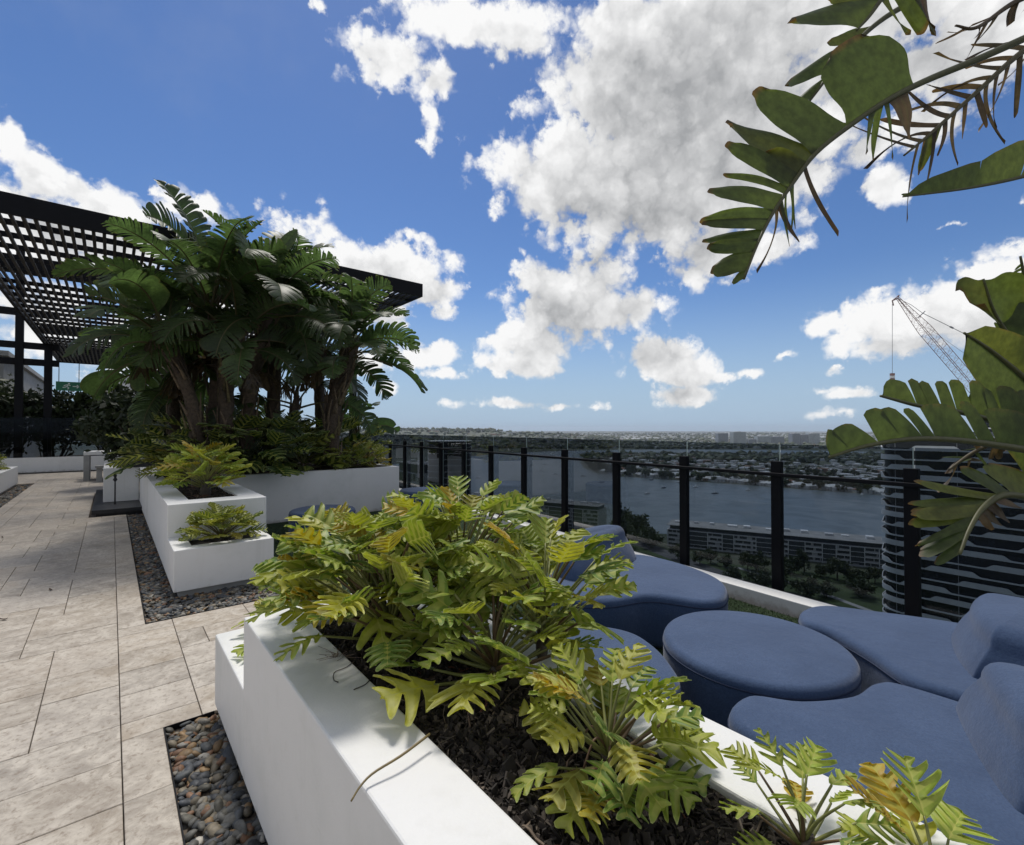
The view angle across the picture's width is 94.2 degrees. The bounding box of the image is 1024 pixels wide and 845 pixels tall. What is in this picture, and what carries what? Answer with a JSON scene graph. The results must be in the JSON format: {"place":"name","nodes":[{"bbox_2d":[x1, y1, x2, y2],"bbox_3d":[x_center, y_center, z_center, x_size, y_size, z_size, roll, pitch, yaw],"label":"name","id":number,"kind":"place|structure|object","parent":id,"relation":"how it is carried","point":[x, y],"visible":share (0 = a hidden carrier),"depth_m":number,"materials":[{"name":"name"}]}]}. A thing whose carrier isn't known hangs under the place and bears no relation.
{"place":"outdoors","nodes":[
{"label":"outdoors","id":0,"kind":"place"},
{"bbox_2d":[0,455,263,844],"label":"terrace slab","id":1,"kind":"structure","parent":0,"point":[198,832],"depth_m":2.57,"materials":[{"name":"concrete"}]},
{"bbox_2d":[0,484,32,507],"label":"pebbles","id":2,"kind":"object","parent":1,"relation":"on","point":[6,497],"visible":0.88,"depth_m":11.84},
{"bbox_2d":[0,373,32,457],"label":"hedge shrub","id":3,"kind":"object","parent":1,"relation":"on","point":[6,416],"visible":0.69,"depth_m":17.81,"materials":[{"name":"green plant"}]},
{"bbox_2d":[0,350,43,457],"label":"concrete building","id":4,"kind":"structure","parent":1,"relation":"on","point":[33,378],"depth_m":24.31,"materials":[{"name":"concrete"}]},
{"bbox_2d":[0,251,58,457],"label":"steel frame","id":5,"kind":"object","parent":1,"relation":"on","point":[19,361],"visible":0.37,"depth_m":17.45,"materials":[{"name":"metal"}]},
{"bbox_2d":[11,384,96,456],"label":"hedge shrub","id":6,"kind":"object","parent":1,"relation":"on","point":[33,411],"visible":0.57,"depth_m":18.69,"materials":[{"name":"green plant"}]},
{"bbox_2d":[0,455,164,472],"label":"garden wall","id":7,"kind":"structure","parent":1,"relation":"on","point":[45,464],"depth_m":17.55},
{"bbox_2d":[52,379,136,455],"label":"hedge shrub","id":8,"kind":"object","parent":1,"relation":"on","point":[120,391],"visible":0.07,"depth_m":19.51,"materials":[{"name":"green plant"}]},
{"bbox_2d":[86,391,144,460],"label":"shrub","id":9,"kind":"object","parent":1,"relation":"on","point":[107,422],"visible":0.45,"depth_m":11.76,"materials":[{"name":"green plant"}]},
{"bbox_2d":[91,489,141,516],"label":"black platform","id":10,"kind":"structure","parent":1,"relation":"on","point":[100,508],"depth_m":9.07,"materials":[{"name":"stone"}]},
{"bbox_2d":[103,458,159,501],"bbox_3d":[-8.598,1.214,10.773,0.965,0.818,2.420,1,-1,-40],"label":"counter","id":11,"kind":"object","parent":10,"relation":"on","point":[127,485],"visible":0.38,"depth_m":9.78,"materials":[{"name":"white stone"}]},
{"bbox_2d":[115,374,186,457],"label":"shrub","id":12,"kind":"object","parent":1,"relation":"on","point":[130,437],"visible":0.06,"depth_m":11.24,"materials":[{"name":"green plant"}]},
{"bbox_2d":[126,515,256,844],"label":"bed edging","id":13,"kind":"object","parent":1,"relation":"on","point":[175,726],"visible":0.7,"depth_m":2.59,"materials":[{"name":"metal"}]},
{"bbox_2d":[139,467,265,574],"bbox_3d":[-5.313,1.318,7.749,0.950,0.825,6.375,1,-1,-40],"label":"planter","id":14,"kind":"object","parent":1,"relation":"on","point":[167,509],"visible":0.27,"depth_m":5.58,"materials":[{"name":"grey concrete"}]},
{"bbox_2d":[62,257,208,465],"bbox_3d":[-5.759,-0.820,7.439,1.856,3.447,2.360,1,-1,-40],"label":"banana palm","id":15,"kind":"object","parent":14,"relation":"in","point":[139,292],"visible":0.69,"depth_m":7.32,"materials":[{"name":"green plant"}]},
{"bbox_2d":[134,441,191,479],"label":"philodendron","id":16,"kind":"object","parent":14,"relation":"on","point":[145,460],"visible":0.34,"depth_m":7.45,"materials":[{"name":"green plant"}]},
{"bbox_2d":[96,305,236,453],"bbox_3d":[-6.242,-0.698,8.763,2.331,3.232,2.234,0,-1,-4],"label":"banana palm","id":17,"kind":"object","parent":14,"relation":"in","point":[173,408],"visible":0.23,"depth_m":8.08,"materials":[{"name":"green plant"}]},
{"bbox_2d":[105,412,261,479],"bbox_3d":[-6.147,0.360,9.182,2.597,1.181,2.741,1,-1,-40],"label":"philodendron","id":18,"kind":"object","parent":14,"relation":"on","point":[127,448],"visible":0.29,"depth_m":8.38,"materials":[{"name":"green plant"}]},
{"bbox_2d":[150,441,239,487],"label":"philodendron","id":19,"kind":"object","parent":14,"relation":"on","point":[216,445],"visible":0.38,"depth_m":6.82,"materials":[{"name":"green plant"}]},
{"bbox_2d":[153,440,251,496],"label":"philodendron","id":20,"kind":"object","parent":14,"relation":"on","point":[206,478],"visible":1,"depth_m":5.92,"materials":[{"name":"green plant"}]},
{"bbox_2d":[130,401,275,473],"bbox_3d":[-5.163,0.285,8.261,2.300,1.309,2.336,1,-1,-40],"label":"philodendron","id":21,"kind":"object","parent":14,"relation":"in","point":[178,435],"visible":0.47,"depth_m":7.71,"materials":[{"name":"green plant"}]},
{"bbox_2d":[178,486,233,499],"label":"bark mulch","id":22,"kind":"object","parent":14,"relation":"in","point":[192,491],"visible":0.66,"depth_m":6.08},
{"bbox_2d":[127,513,279,622],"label":"pebbles","id":23,"kind":"object","parent":1,"relation":"on","point":[154,583],"visible":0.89,"depth_m":4.67,"materials":[{"name":"gravel"}]},
{"bbox_2d":[165,714,267,844],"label":"pebbles","id":24,"kind":"object","parent":1,"relation":"on","point":[227,804],"visible":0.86,"depth_m":2.13,"materials":[{"name":"gravel"}]},
{"bbox_2d":[167,529,273,596],"bbox_3d":[-3.073,1.458,5.023,0.870,0.475,0.672,1,-1,-40],"label":"planter","id":25,"kind":"object","parent":1,"relation":"on","point":[196,565],"visible":0.77,"depth_m":4.75,"materials":[{"name":"grey concrete"}]},
{"bbox_2d":[174,502,267,541],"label":"philodendron","id":26,"kind":"object","parent":25,"relation":"in","point":[221,518],"visible":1,"depth_m":4.96,"materials":[{"name":"green plant"}]},
{"bbox_2d":[215,628,243,775],"bbox_3d":[-1.104,1.432,2.691,0.880,0.466,0.742,1,-1,-40],"label":"planter","id":27,"kind":"object","parent":1,"relation":"on","point":[229,675],"visible":0.2,"depth_m":2.40,"materials":[{"name":"grey concrete"}]},
{"bbox_2d":[231,576,347,656],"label":"philodendron","id":28,"kind":"object","parent":27,"relation":"in","point":[238,651],"visible":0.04,"depth_m":2.56,"materials":[{"name":"green plant"}]},
{"bbox_2d":[266,511,798,655],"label":"lawn","id":29,"kind":"structure","parent":1,"relation":"on","point":[284,532],"depth_m":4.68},
{"bbox_2d":[0,191,422,454],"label":"pergola","id":30,"kind":"object","parent":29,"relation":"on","point":[12,205],"visible":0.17,"depth_m":10.07,"materials":[{"name":"metal"}]},
{"bbox_2d":[56,329,81,390],"bbox_3d":[-14.421,-2.016,15.509,0.620,1.966,0.045,1,-1,-40],"label":"exit sign","id":31,"kind":"object","parent":30,"relation":"hanging from","point":[67,386],"visible":0.94,"depth_m":15.45,"materials":[{"name":"green"}]},
{"bbox_2d":[220,460,398,523],"bbox_3d":[-5.160,1.316,10.646,3.005,0.845,5.440,1,-1,-40],"label":"planter","id":32,"kind":"object","parent":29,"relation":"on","point":[358,489],"visible":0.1,"depth_m":8.59,"materials":[{"name":"concrete"}]},
{"bbox_2d":[51,180,332,470],"bbox_3d":[-5.194,-1.620,8.325,3.052,5.072,3.385,0,-1,20],"label":"banana palm","id":33,"kind":"object","parent":32,"relation":"in","point":[241,268],"visible":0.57,"depth_m":7.80,"materials":[{"name":"green plant"}]},
{"bbox_2d":[125,260,317,475],"bbox_3d":[-4.770,-0.915,8.324,2.613,3.659,2.716,0,-1,-20],"label":"banana palm","id":34,"kind":"object","parent":32,"relation":"on","point":[230,369],"visible":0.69,"depth_m":8.04,"materials":[{"name":"green plant"}]},
{"bbox_2d":[154,415,303,478],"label":"philodendron","id":35,"kind":"object","parent":32,"relation":"in","point":[262,422],"visible":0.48,"depth_m":7.97,"materials":[{"name":"green plant"}]},
{"bbox_2d":[166,404,323,472],"bbox_3d":[-5.128,0.315,9.684,2.723,1.293,2.774,0,-1,-1],"label":"philodendron","id":36,"kind":"object","parent":32,"relation":"on","point":[308,422],"visible":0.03,"depth_m":9.54,"materials":[{"name":"green plant"}]},
{"bbox_2d":[170,210,362,473],"bbox_3d":[-4.385,-1.461,8.644,3.155,4.779,3.648,1,-1,-40],"label":"banana palm","id":37,"kind":"object","parent":32,"relation":"on","point":[270,264],"visible":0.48,"depth_m":8.25,"materials":[{"name":"green plant"}]},
{"bbox_2d":[209,417,325,476],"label":"philodendron","id":38,"kind":"object","parent":32,"relation":"in","point":[275,437],"visible":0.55,"depth_m":7.99,"materials":[{"name":"green plant"}]},
{"bbox_2d":[198,228,353,448],"bbox_3d":[-4.497,-1.336,9.361,2.764,4.537,2.874,1,-1,-40],"label":"banana palm","id":39,"kind":"object","parent":32,"relation":"on","point":[270,406],"visible":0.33,"depth_m":8.94,"materials":[{"name":"green plant"}]},
{"bbox_2d":[237,410,339,469],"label":"philodendron","id":40,"kind":"object","parent":32,"relation":"on","point":[295,416],"visible":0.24,"depth_m":8.75,"materials":[{"name":"green plant"}]},
{"bbox_2d":[206,338,379,469],"bbox_3d":[-4.404,-0.359,9.397,2.870,2.569,2.895,1,-1,-40],"label":"banana palm","id":41,"kind":"object","parent":32,"relation":"on","point":[295,405],"visible":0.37,"depth_m":9.29,"materials":[{"name":"green plant"}]},
{"bbox_2d":[257,433,352,471],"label":"philodendron","id":42,"kind":"object","parent":32,"relation":"on","point":[303,466],"visible":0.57,"depth_m":8.84,"materials":[{"name":"green plant"}]},
{"bbox_2d":[272,303,367,464],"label":"banana palm","id":43,"kind":"object","parent":32,"relation":"on","point":[356,387],"visible":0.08,"depth_m":10.54,"materials":[{"name":"green plant"}]},
{"bbox_2d":[296,414,371,464],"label":"philodendron","id":44,"kind":"object","parent":32,"relation":"on","point":[352,437],"visible":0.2,"depth_m":9.97,"materials":[{"name":"green plant"}]},
{"bbox_2d":[315,440,376,468],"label":"philodendron","id":45,"kind":"object","parent":32,"relation":"in","point":[357,448],"visible":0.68,"depth_m":9.20,"materials":[{"name":"green plant"}]},
{"bbox_2d":[303,416,392,458],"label":"philodendron","id":46,"kind":"object","parent":32,"relation":"in","point":[358,423],"visible":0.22,"depth_m":11.48,"materials":[{"name":"green plant"}]},
{"bbox_2d":[285,273,427,469],"bbox_3d":[-3.083,-0.984,9.548,2.524,3.838,3.082,1,-1,-40],"label":"banana palm","id":47,"kind":"object","parent":32,"relation":"on","point":[342,368],"visible":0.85,"depth_m":9.27,"materials":[{"name":"green plant"}]},
{"bbox_2d":[343,439,392,467],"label":"philodendron","id":48,"kind":"object","parent":32,"relation":"in","point":[376,449],"visible":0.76,"depth_m":9.65,"materials":[{"name":"green plant"}]},
{"bbox_2d":[341,402,399,454],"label":"banana palm","id":49,"kind":"object","parent":32,"relation":"on","point":[388,425],"visible":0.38,"depth_m":12.17,"materials":[{"name":"green plant"}]},
{"bbox_2d":[288,504,355,538],"bbox_3d":[-2.817,1.478,7.087,0.930,0.405,0.930,1,-1,-40],"label":"ottoman","id":50,"kind":"object","parent":29,"relation":"on","point":[300,511],"visible":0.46,"depth_m":6.90,"materials":[{"name":"blue fabric"}]},
{"bbox_2d":[399,487,444,515],"bbox_3d":[-1.690,1.474,8.924,0.780,0.460,0.882,1,-1,-40],"label":"lounge seat","id":51,"kind":"object","parent":29,"relation":"on","point":[410,491],"visible":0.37,"depth_m":8.71,"materials":[{"name":"blue fabric"}]},
{"bbox_2d":[515,617,681,698],"bbox_3d":[0.242,1.421,2.561,0.918,0.400,1.271,2,-2,-68],"label":"lounge seat","id":52,"kind":"object","parent":29,"relation":"on","point":[660,663],"visible":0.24,"depth_m":2.58,"materials":[{"name":"blue fabric"}]},
{"bbox_2d":[399,488,833,617],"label":"kerb","id":53,"kind":"structure","parent":29,"relation":"on","point":[785,603],"depth_m":4.33,"materials":[{"name":"concrete"}]},
{"bbox_2d":[547,525,728,647],"bbox_3d":[0.966,1.283,3.966,1.424,0.713,1.292,0,-1,1],"label":"lounge seat","id":54,"kind":"object","parent":29,"relation":"on","point":[658,601],"visible":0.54,"depth_m":3.47,"materials":[{"name":"blue fabric"}]},
{"bbox_2d":[662,610,861,728],"bbox_3d":[1.360,1.420,2.675,0.984,0.405,0.984,1,-1,-40],"label":"ottoman","id":55,"kind":"object","parent":29,"relation":"on","point":[724,662],"visible":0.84,"depth_m":2.46,"materials":[{"name":"blue fabric"}]},
{"bbox_2d":[699,0,1023,284],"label":"banana palm","id":56,"kind":"object","parent":29,"relation":"on","point":[861,72],"visible":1,"depth_m":2.30,"materials":[{"name":"green plant"}]},
{"bbox_2d":[728,662,1023,844],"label":"lounge seat","id":57,"kind":"object","parent":29,"relation":"on","point":[969,744],"visible":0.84,"depth_m":1.80,"materials":[{"name":"blue fabric"}]},
{"bbox_2d":[798,593,1023,700],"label":"lounge seat","id":58,"kind":"object","parent":29,"relation":"on","point":[948,660],"visible":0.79,"depth_m":2.52,"materials":[{"name":"blue fabric"}]},
{"bbox_2d":[243,592,966,844],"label":"planter","id":59,"kind":"object","parent":1,"relation":"on","point":[320,744],"visible":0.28,"depth_m":1.30,"materials":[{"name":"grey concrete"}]},
{"bbox_2d":[244,489,459,654],"bbox_3d":[-0.637,0.622,2.011,0.909,0.631,0.935,1,-1,-40],"label":"philodendron","id":60,"kind":"object","parent":59,"relation":"in","point":[270,572],"visible":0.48,"depth_m":1.78,"materials":[{"name":"green plant"}]},
{"bbox_2d":[263,502,504,671],"bbox_3d":[-0.456,0.633,1.833,0.847,0.609,0.848,0,-1,-14],"label":"philodendron","id":61,"kind":"object","parent":59,"relation":"in","point":[347,605],"visible":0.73,"depth_m":1.67,"materials":[{"name":"green plant"}]},
{"bbox_2d":[350,733,430,801],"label":"fallen stalk","id":62,"kind":"object","parent":59,"relation":"on","point":[394,759],"visible":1,"depth_m":1.16,"materials":[{"name":"brown plant"}]},
{"bbox_2d":[362,476,547,596],"bbox_3d":[-0.231,0.601,2.124,0.920,0.677,0.906,1,-1,-40],"label":"philodendron","id":63,"kind":"object","parent":59,"relation":"in","point":[515,506],"visible":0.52,"depth_m":2.07,"materials":[{"name":"green plant"}]},
{"bbox_2d":[449,512,637,659],"bbox_3d":[0.108,0.650,1.811,0.717,0.570,0.727,0,-1,23],"label":"philodendron","id":64,"kind":"object","parent":59,"relation":"in","point":[599,573],"visible":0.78,"depth_m":1.72,"materials":[{"name":"green plant"}]},
{"bbox_2d":[315,607,791,844],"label":"bark mulch","id":65,"kind":"object","parent":59,"relation":"in","point":[478,724],"visible":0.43,"depth_m":1.24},
{"bbox_2d":[370,540,603,726],"bbox_3d":[-0.099,0.690,1.642,0.810,0.493,0.754,1,-1,-40],"label":"philodendron","id":66,"kind":"object","parent":65,"relation":"on","point":[495,660],"visible":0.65,"depth_m":1.54,"materials":[{"name":"green plant"}]},
{"bbox_2d":[719,728,908,844],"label":"philodendron","id":67,"kind":"object","parent":65,"relation":"on","point":[807,760],"visible":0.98,"depth_m":0.97,"materials":[{"name":"green plant"}]},
{"bbox_2d":[510,640,726,844],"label":"philodendron","id":68,"kind":"object","parent":59,"relation":"in","point":[681,735],"visible":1,"depth_m":1.11,"materials":[{"name":"green plant"}]},
{"bbox_2d":[835,748,998,844],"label":"philodendron","id":69,"kind":"object","parent":59,"relation":"in","point":[906,807],"visible":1,"depth_m":0.94,"materials":[{"name":"green plant"}]},
{"bbox_2d":[340,433,1009,616],"bbox_3d":[-2.643,1.067,11.909,0.270,1.525,34.000,1,-1,-35],"label":"glass fence","id":70,"kind":"object","parent":1,"relation":"on","point":[912,571],"visible":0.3,"depth_m":4.64,"materials":[{"name":"metal"}]},
{"bbox_2d":[826,256,1023,564],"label":"banana palm","id":71,"kind":"object","parent":1,"relation":"on","point":[993,358],"visible":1,"depth_m":1.97,"materials":[{"name":"green plant"}]},
{"bbox_2d":[0,471,286,844],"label":"path","id":72,"kind":"structure","parent":0,"point":[61,782],"depth_m":3.07,"materials":[{"name":"tile"}]},
{"bbox_2d":[0,466,17,492],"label":"planter","id":73,"kind":"object","parent":72,"relation":"on","point":[8,478],"visible":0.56,"depth_m":12.43,"materials":[{"name":"grey concrete"}]},
{"bbox_2d":[66,390,124,460],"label":"shrub","id":74,"kind":"object","parent":72,"relation":"on","point":[82,431],"visible":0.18,"depth_m":12.90,"materials":[{"name":"green plant"}]},
{"bbox_2d":[83,450,143,480],"bbox_3d":[-12.690,1.357,15.575,1.940,0.890,1.200,1,-1,-40],"label":"garden table","id":75,"kind":"object","parent":72,"relation":"on","point":[87,466],"visible":0.5,"depth_m":14.56,"materials":[{"name":"grey concrete"}]},
{"bbox_2d":[395,460,427,488],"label":"apartment block","id":76,"kind":"structure","parent":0,"point":[412,473],"depth_m":308.29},
{"bbox_2d":[427,440,471,504],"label":"high-rise building","id":77,"kind":"structure","parent":0,"point":[452,463],"depth_m":238.45,"materials":[{"name":"grey glass"}]},
{"bbox_2d":[341,429,621,444],"bbox_3d":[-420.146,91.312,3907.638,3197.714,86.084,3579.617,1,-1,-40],"label":"hills","id":78,"kind":"structure","parent":0,"point":[421,435],"depth_m":2758.53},
{"bbox_2d":[53,431,932,578],"bbox_3d":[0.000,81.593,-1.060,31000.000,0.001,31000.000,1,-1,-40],"label":"terrain","id":79,"kind":"structure","parent":0,"point":[413,453],"depth_m":1631.51,"materials":[{"name":"plant"}]},
{"bbox_2d":[471,492,606,528],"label":"apartment block","id":80,"kind":"structure","parent":79,"relation":"on","point":[584,514],"depth_m":393.61,"materials":[{"name":"concrete"}]},
{"bbox_2d":[280,426,933,487],"bbox_3d":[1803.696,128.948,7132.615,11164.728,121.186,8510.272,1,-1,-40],"label":"distant trees","id":81,"kind":"object","parent":79,"relation":"on","point":[767,456],"visible":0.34,"depth_m":1963.31,"materials":[{"name":"green plant"}]},
{"bbox_2d":[342,429,919,480],"bbox_3d":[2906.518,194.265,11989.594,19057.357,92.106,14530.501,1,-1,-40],"label":"distant suburb","id":82,"kind":"object","parent":79,"relation":"on","point":[824,467],"visible":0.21,"depth_m":1118.13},
{"bbox_2d":[621,507,642,535],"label":"park tree","id":83,"kind":"object","parent":79,"relation":"on","point":[625,514],"visible":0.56,"depth_m":356.18,"materials":[{"name":"green plant"}]},
{"bbox_2d":[630,513,651,538],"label":"park tree","id":84,"kind":"object","parent":79,"relation":"on","point":[645,523],"visible":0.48,"depth_m":352.42,"materials":[{"name":"green plant"}]},
{"bbox_2d":[638,526,664,547],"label":"park tree","id":85,"kind":"object","parent":79,"relation":"on","point":[653,538],"visible":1,"depth_m":323.61,"materials":[{"name":"green plant"}]},
{"bbox_2d":[730,431,745,444],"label":"skyline tower","id":86,"kind":"structure","parent":79,"relation":"on","point":[736,437],"depth_m":2401.42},
{"bbox_2d":[0,0,1023,431],"label":"sky","id":87,"kind":"structure","parent":0,"point":[544,171],"materials":[{"name":"blue"}]},
{"bbox_2d":[384,449,884,536],"bbox_3d":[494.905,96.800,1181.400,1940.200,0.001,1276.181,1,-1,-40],"label":"river","id":88,"kind":"structure","parent":0,"point":[661,508],"depth_m":571.91,"materials":[{"name":"liquid"}]},
{"bbox_2d":[550,527,745,579],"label":"road","id":89,"kind":"structure","parent":0,"point":[661,551],"depth_m":306.10,"materials":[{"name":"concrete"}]},
{"bbox_2d":[568,532,885,611],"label":"park","id":90,"kind":"structure","parent":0,"point":[873,601],"depth_m":244.57,"materials":[{"name":"green plant"}]},
{"bbox_2d":[721,566,741,578],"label":"park tree","id":91,"kind":"object","parent":90,"relation":"on","point":[734,572],"visible":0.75,"depth_m":249.87,"materials":[{"name":"green plant"}]},
{"bbox_2d":[738,551,761,570],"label":"park tree","id":92,"kind":"object","parent":90,"relation":"on","point":[743,559],"visible":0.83,"depth_m":272.87,"materials":[{"name":"green plant"}]},
{"bbox_2d":[741,567,771,586],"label":"park tree","id":93,"kind":"object","parent":90,"relation":"on","point":[764,579],"visible":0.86,"depth_m":236.41,"materials":[{"name":"green plant"}]},
{"bbox_2d":[746,550,770,570],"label":"park tree","id":94,"kind":"object","parent":90,"relation":"on","point":[758,558],"visible":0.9,"depth_m":271.54,"materials":[{"name":"green plant"}]},
{"bbox_2d":[784,555,804,574],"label":"park tree","id":95,"kind":"object","parent":90,"relation":"on","point":[796,563],"visible":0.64,"depth_m":266.50,"materials":[{"name":"green plant"}]},
{"bbox_2d":[785,573,821,596],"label":"park tree","id":96,"kind":"object","parent":90,"relation":"on","point":[810,589],"visible":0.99,"depth_m":228.76,"materials":[{"name":"green plant"}]},
{"bbox_2d":[734,567,872,610],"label":"footpath","id":97,"kind":"structure","parent":90,"relation":"on","point":[848,602],"depth_m":224.59,"materials":[{"name":"grey concrete"}]},
{"bbox_2d":[796,545,811,572],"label":"park tree","id":98,"kind":"object","parent":90,"relation":"on","point":[801,554],"visible":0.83,"depth_m":269.56,"materials":[{"name":"green plant"}]},
{"bbox_2d":[819,577,841,597],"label":"park tree","id":99,"kind":"object","parent":90,"relation":"on","point":[826,589],"visible":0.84,"depth_m":229.82,"materials":[{"name":"green plant"}]},
{"bbox_2d":[825,556,854,580],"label":"park tree","id":100,"kind":"object","parent":90,"relation":"on","point":[832,569],"visible":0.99,"depth_m":254.90,"materials":[{"name":"green plant"}]},
{"bbox_2d":[840,561,867,581],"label":"park tree","id":101,"kind":"object","parent":90,"relation":"on","point":[852,573],"visible":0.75,"depth_m":251.77,"materials":[{"name":"green plant"}]},
{"bbox_2d":[844,574,877,597],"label":"park tree","id":102,"kind":"object","parent":90,"relation":"on","point":[861,587],"visible":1,"depth_m":229.15,"materials":[{"name":"green plant"}]},
{"bbox_2d":[864,566,882,583],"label":"park tree","id":103,"kind":"object","parent":90,"relation":"on","point":[876,572],"visible":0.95,"depth_m":250.30,"materials":[{"name":"green plant"}]},
{"bbox_2d":[890,295,973,392],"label":"tower crane","id":104,"kind":"object","parent":90,"relation":"on","point":[892,375],"visible":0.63,"depth_m":204.93,"materials":[{"name":"grey"}]},
{"bbox_2d":[881,432,1023,622],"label":"striped tower","id":105,"kind":"structure","parent":90,"relation":"on","point":[985,562],"depth_m":146.38,"materials":[{"name":"black glass"}]},
{"bbox_2d":[667,519,885,568],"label":"apartment block","id":106,"kind":"structure","parent":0,"point":[859,550],"depth_m":303.42,"materials":[{"name":"concrete"}]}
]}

